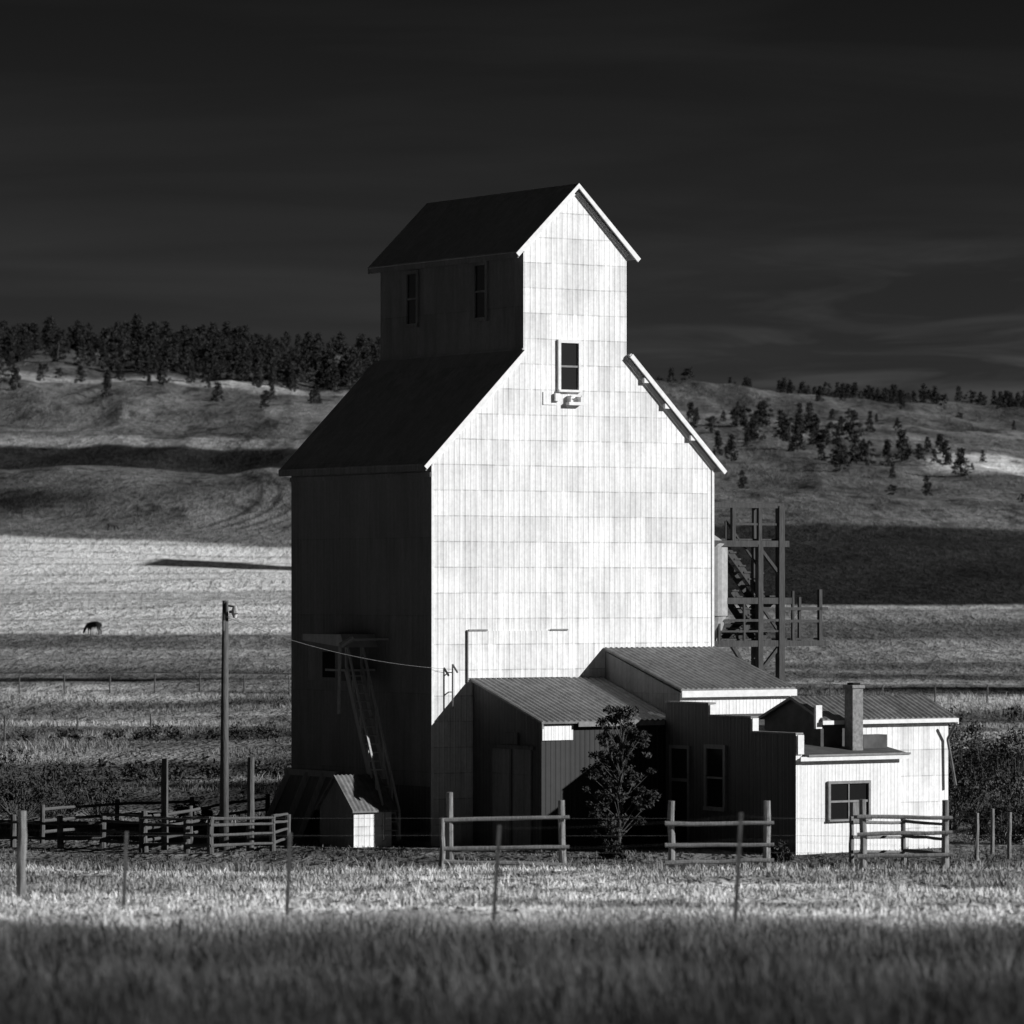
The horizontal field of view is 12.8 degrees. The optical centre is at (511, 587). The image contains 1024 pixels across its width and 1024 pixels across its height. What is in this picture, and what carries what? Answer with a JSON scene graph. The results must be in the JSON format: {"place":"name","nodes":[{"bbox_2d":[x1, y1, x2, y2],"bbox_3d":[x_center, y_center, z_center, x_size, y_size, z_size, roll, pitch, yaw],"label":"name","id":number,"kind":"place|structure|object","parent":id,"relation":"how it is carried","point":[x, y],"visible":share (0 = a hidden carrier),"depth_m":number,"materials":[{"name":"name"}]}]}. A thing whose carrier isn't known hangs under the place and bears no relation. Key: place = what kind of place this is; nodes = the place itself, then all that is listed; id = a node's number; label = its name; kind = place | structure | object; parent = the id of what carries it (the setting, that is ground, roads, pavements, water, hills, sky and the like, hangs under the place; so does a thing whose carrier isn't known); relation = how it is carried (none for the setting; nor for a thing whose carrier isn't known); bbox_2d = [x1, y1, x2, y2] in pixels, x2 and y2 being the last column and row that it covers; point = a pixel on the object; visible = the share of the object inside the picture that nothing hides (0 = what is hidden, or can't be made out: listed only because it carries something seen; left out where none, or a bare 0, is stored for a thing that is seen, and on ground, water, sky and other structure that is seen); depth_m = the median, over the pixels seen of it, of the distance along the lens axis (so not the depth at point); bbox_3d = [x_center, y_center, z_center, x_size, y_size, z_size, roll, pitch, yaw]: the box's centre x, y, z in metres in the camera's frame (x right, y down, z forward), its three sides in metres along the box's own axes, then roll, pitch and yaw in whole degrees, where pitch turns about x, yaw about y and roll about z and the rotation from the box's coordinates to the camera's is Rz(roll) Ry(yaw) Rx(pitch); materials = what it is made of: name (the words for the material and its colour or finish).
{"place":"outdoors","nodes":[
{"label":"outdoors","id":0,"kind":"place"},
{"bbox_2d":[107,523,118,529],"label":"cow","id":1,"kind":"object","parent":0,"point":[114,525],"visible":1,"depth_m":827.80},
{"bbox_2d":[0,343,1023,1023],"bbox_3d":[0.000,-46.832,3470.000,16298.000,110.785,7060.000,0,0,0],"label":"ground","id":2,"kind":"structure","parent":0,"point":[182,483],"depth_m":664.76,"materials":[{"name":"grey plant"}]},
{"bbox_2d":[16,810,26,896],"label":"fence post","id":3,"kind":"object","parent":2,"relation":"on","point":[21,853],"visible":0.77,"depth_m":81.94,"materials":[{"name":"grey wood"}]},
{"bbox_2d":[0,734,62,812],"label":"shrub","id":4,"kind":"object","parent":2,"relation":"on","point":[10,757],"visible":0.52,"depth_m":165.83,"materials":[{"name":"grey plant"}]},
{"bbox_2d":[0,769,64,818],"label":"shrub","id":5,"kind":"object","parent":2,"relation":"on","point":[37,797],"visible":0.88,"depth_m":160.05,"materials":[{"name":"black plant"}]},
{"bbox_2d":[27,752,94,813],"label":"shrub","id":6,"kind":"object","parent":2,"relation":"on","point":[71,798],"visible":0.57,"depth_m":163.99,"materials":[{"name":"black plant"}]},
{"bbox_2d":[83,621,101,633],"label":"cow","id":7,"kind":"object","parent":2,"relation":"on","point":[90,625],"visible":1,"depth_m":487.78},
{"bbox_2d":[64,769,128,817],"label":"shrub","id":8,"kind":"object","parent":2,"relation":"on","point":[93,796],"visible":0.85,"depth_m":160.78,"materials":[{"name":"black plant"}]},
{"bbox_2d":[0,794,290,853],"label":"corral fence","id":9,"kind":"object","parent":2,"relation":"on","point":[188,833],"visible":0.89,"depth_m":138.85,"materials":[{"name":"grey wood"}]},
{"bbox_2d":[0,754,290,782],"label":"ditch brush","id":10,"kind":"object","parent":2,"relation":"on","point":[134,772],"visible":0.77,"depth_m":197.19,"materials":[{"name":"black plant"}]},
{"bbox_2d":[17,721,283,741],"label":"ditch brush","id":11,"kind":"object","parent":2,"relation":"on","point":[270,732],"visible":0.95,"depth_m":248.06,"materials":[{"name":"black plant"}]},
{"bbox_2d":[172,800,218,831],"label":"shrub","id":12,"kind":"object","parent":2,"relation":"on","point":[206,812],"visible":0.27,"depth_m":149.79,"materials":[{"name":"black plant"}]},
{"bbox_2d":[161,757,254,850],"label":"tall gate posts","id":13,"kind":"object","parent":2,"relation":"on","point":[250,793],"visible":0.82,"depth_m":135.96,"materials":[{"name":"grey wood"}]},
{"bbox_2d":[219,600,240,850],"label":"utility pole","id":14,"kind":"object","parent":2,"relation":"on","point":[224,773],"visible":0.94,"depth_m":137.10,"materials":[{"name":"grey wood"}]},
{"bbox_2d":[227,617,442,668],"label":"overhead wire","id":15,"kind":"object","parent":14,"relation":"attached to","point":[333,651],"visible":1,"depth_m":138.49,"materials":[{"name":"black metal"}]},
{"bbox_2d":[315,774,397,847],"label":"shed","id":16,"kind":"structure","parent":2,"relation":"on","point":[350,804],"depth_m":139.57,"materials":[{"name":"black wood"}]},
{"bbox_2d":[257,183,727,846],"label":"grain elevator","id":17,"kind":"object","parent":2,"relation":"on","point":[503,461],"visible":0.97,"depth_m":143.11,"materials":[{"name":"white paint"}]},
{"bbox_2d":[404,270,418,327],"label":"side window frame","id":18,"kind":"structure","parent":17,"relation":"in","point":[406,325],"depth_m":147.14,"materials":[{"name":"black wood"}]},
{"bbox_2d":[408,274,415,323],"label":"side window glass","id":19,"kind":"structure","parent":17,"relation":"in","point":[411,277],"depth_m":147.25,"materials":[{"name":"black glass"}]},
{"bbox_2d":[472,261,487,321],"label":"window frame","id":20,"kind":"structure","parent":17,"relation":"in","point":[474,319],"depth_m":143.91,"materials":[{"name":"black wood"}]},
{"bbox_2d":[476,265,484,317],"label":"window pane","id":21,"kind":"structure","parent":17,"relation":"in","point":[480,269],"depth_m":143.88,"materials":[{"name":"black glass"}]},
{"bbox_2d":[557,339,581,391],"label":"gable window frame","id":22,"kind":"structure","parent":17,"relation":"in","point":[559,341],"depth_m":142.67,"materials":[{"name":"white paint"}]},
{"bbox_2d":[561,343,577,389],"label":"gable window glass","id":23,"kind":"structure","parent":17,"relation":"in","point":[569,351],"depth_m":142.79,"materials":[{"name":"black glass"}]},
{"bbox_2d":[3,675,987,739],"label":"pasture fence","id":24,"kind":"object","parent":2,"relation":"on","point":[4,736],"visible":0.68,"depth_m":326.43,"materials":[{"name":"grey wood"}]},
{"bbox_2d":[0,812,996,932],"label":"wire fence","id":25,"kind":"object","parent":2,"relation":"on","point":[737,878],"visible":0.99,"depth_m":60.98,"materials":[{"name":"metal"}]},
{"bbox_2d":[0,902,1023,1023],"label":"foreground grass","id":26,"kind":"structure","parent":2,"relation":"on","point":[472,963],"depth_m":40.67,"materials":[{"name":"grey plant"}]},
{"bbox_2d":[0,313,1023,501],"bbox_3d":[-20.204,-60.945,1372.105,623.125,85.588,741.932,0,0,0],"label":"distant trees","id":27,"kind":"object","parent":2,"relation":"on","point":[243,352],"visible":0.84,"depth_m":1505.06,"materials":[{"name":"black plant"}]},
{"bbox_2d":[0,689,1023,836],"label":"grass pasture","id":28,"kind":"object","parent":2,"relation":"on","point":[61,743],"depth_m":262.59,"materials":[{"name":"grey plant"}]},
{"bbox_2d":[0,827,1023,869],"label":"grass yard","id":29,"kind":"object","parent":2,"relation":"on","point":[406,851],"depth_m":132.17,"materials":[{"name":"grey plant"}]},
{"bbox_2d":[0,856,1023,872],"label":"grass fence line","id":30,"kind":"object","parent":2,"relation":"on","point":[100,867],"visible":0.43,"depth_m":105.22,"materials":[{"name":"grey plant"}]},
{"bbox_2d":[470,676,665,849],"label":"truck shed","id":31,"kind":"structure","parent":2,"relation":"on","point":[534,741],"depth_m":139.25,"materials":[{"name":"grey paint"}]},
{"bbox_2d":[492,748,531,845],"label":"sliding door","id":32,"kind":"structure","parent":31,"relation":"in","point":[521,759],"depth_m":138.84,"materials":[{"name":"black wood"}]},
{"bbox_2d":[618,778,636,823],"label":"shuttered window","id":33,"kind":"structure","parent":31,"relation":"in","point":[628,801],"depth_m":139.42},
{"bbox_2d":[598,838,626,859],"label":"shrub","id":34,"kind":"object","parent":2,"relation":"on","point":[612,850],"visible":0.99,"depth_m":130.92,"materials":[{"name":"grey plant"}]},
{"bbox_2d":[580,705,662,848],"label":"tree","id":35,"kind":"object","parent":2,"relation":"on","point":[599,767],"visible":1,"depth_m":135.09,"materials":[{"name":"black plant"}]},
{"bbox_2d":[604,646,796,713],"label":"lean to shed","id":36,"kind":"object","parent":2,"relation":"on","point":[725,681],"visible":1,"depth_m":142.15,"materials":[{"name":"white paint"}]},
{"bbox_2d":[666,703,801,854],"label":"stepped parapet wall","id":37,"kind":"structure","parent":2,"relation":"on","point":[761,767],"depth_m":136.64,"materials":[{"name":"black wood"}]},
{"bbox_2d":[669,745,689,840],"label":"door frame","id":38,"kind":"object","parent":37,"relation":"attached to","point":[671,779],"visible":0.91,"depth_m":138.88,"materials":[{"name":"black wood"}]},
{"bbox_2d":[672,748,686,840],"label":"door","id":39,"kind":"structure","parent":37,"relation":"in","point":[679,770],"depth_m":139.25,"materials":[{"name":"black wood"}]},
{"bbox_2d":[703,744,726,811],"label":"side window frame","id":40,"kind":"object","parent":37,"relation":"attached to","point":[724,778],"visible":1,"depth_m":137.53,"materials":[{"name":"black wood"}]},
{"bbox_2d":[707,748,722,806],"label":"side window glass","id":41,"kind":"object","parent":40,"relation":"in","point":[714,769],"visible":1,"depth_m":137.75,"materials":[{"name":"black glass"}]},
{"bbox_2d":[665,701,802,734],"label":"parapet cap","id":42,"kind":"object","parent":37,"relation":"on","point":[745,716],"visible":1,"depth_m":136.92,"materials":[{"name":"grey metal"}]},
{"bbox_2d":[710,705,803,753],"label":"parapet end trim","id":43,"kind":"structure","parent":37,"relation":"attached to","point":[800,738],"depth_m":136.25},
{"bbox_2d":[714,503,827,681],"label":"stair tower","id":44,"kind":"structure","parent":2,"relation":"on","point":[750,620],"depth_m":147.70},
{"bbox_2d":[770,839,791,862],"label":"shrub","id":45,"kind":"object","parent":2,"relation":"on","point":[779,853],"visible":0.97,"depth_m":128.93,"materials":[{"name":"grey plant"}]},
{"bbox_2d":[802,756,900,854],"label":"walls","id":46,"kind":"structure","parent":2,"relation":"on","point":[883,776],"depth_m":135.45,"materials":[{"name":"white wood"}]},
{"bbox_2d":[721,713,903,756],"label":"roof","id":47,"kind":"structure","parent":46,"relation":"on","point":[811,749],"depth_m":136.20,"materials":[{"name":"metal"}]},
{"bbox_2d":[800,754,909,760],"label":"fascia","id":48,"kind":"structure","parent":47,"relation":"attached to","point":[863,757],"depth_m":135.35,"materials":[{"name":"white paint"}]},
{"bbox_2d":[808,752,910,756],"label":"gutter","id":49,"kind":"object","parent":47,"relation":"attached to","point":[860,754],"visible":1,"depth_m":135.39,"materials":[{"name":"grey paint"}]},
{"bbox_2d":[827,780,871,821],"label":"front window frame","id":50,"kind":"object","parent":46,"relation":"attached to","point":[868,782],"visible":0.8,"depth_m":135.28,"materials":[{"name":"grey paint"}]},
{"bbox_2d":[831,783,866,818],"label":"front window glass","id":51,"kind":"object","parent":50,"relation":"attached to","point":[858,791],"visible":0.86,"depth_m":135.42,"materials":[{"name":"black glass"}]},
{"bbox_2d":[831,800,867,802],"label":"front window sash","id":52,"kind":"object","parent":51,"relation":"attached to","point":[839,801],"visible":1,"depth_m":135.39,"materials":[{"name":"grey paint"}]},
{"bbox_2d":[848,784,849,818],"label":"front window mullion","id":53,"kind":"object","parent":50,"relation":"attached to","point":[848,799],"visible":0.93,"depth_m":135.46,"materials":[{"name":"grey paint"}]},
{"bbox_2d":[853,802,858,814],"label":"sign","id":54,"kind":"object","parent":50,"relation":"in","point":[855,808],"depth_m":135.65,"materials":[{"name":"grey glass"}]},
{"bbox_2d":[758,683,958,848],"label":"white outbuilding","id":55,"kind":"structure","parent":2,"relation":"on","point":[855,718],"depth_m":138.15,"materials":[{"name":"wood"}]},
{"bbox_2d":[849,809,1011,864],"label":"corral fence","id":56,"kind":"object","parent":2,"relation":"on","point":[902,822],"visible":0.66,"depth_m":124.67,"materials":[{"name":"grey wood"}]},
{"bbox_2d":[948,712,1000,829],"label":"tall shrub","id":57,"kind":"object","parent":2,"relation":"on","point":[974,750],"visible":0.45,"depth_m":151.35,"materials":[{"name":"black plant"}]},
{"bbox_2d":[948,699,1019,822],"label":"tall shrub","id":58,"kind":"object","parent":2,"relation":"on","point":[971,728],"visible":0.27,"depth_m":155.61,"materials":[{"name":"grey plant"}]},
{"bbox_2d":[953,751,1018,773],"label":"ditch brush","id":59,"kind":"object","parent":2,"relation":"on","point":[995,758],"visible":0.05,"depth_m":208.87,"materials":[{"name":"black plant"}]},
{"bbox_2d":[961,790,1023,843],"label":"tall shrub","id":60,"kind":"object","parent":2,"relation":"on","point":[1001,808],"visible":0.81,"depth_m":141.73,"materials":[{"name":"black plant"}]},
{"bbox_2d":[962,725,1023,833],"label":"tall shrub","id":61,"kind":"object","parent":2,"relation":"on","point":[1001,777],"visible":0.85,"depth_m":148.73,"materials":[{"name":"black plant"}]},
{"bbox_2d":[1005,705,1023,720],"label":"ditch brush","id":62,"kind":"object","parent":2,"relation":"on","point":[1014,713],"visible":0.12,"depth_m":275.07,"materials":[{"name":"grey plant"}]},
{"bbox_2d":[0,861,1023,938],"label":"grass field","id":63,"kind":"structure","parent":0,"point":[415,888],"depth_m":82.84,"materials":[{"name":"grey plant"}]},
{"bbox_2d":[0,0,1023,406],"label":"sky","id":64,"kind":"structure","parent":0,"point":[814,192],"materials":[{"name":"black"}]}
]}

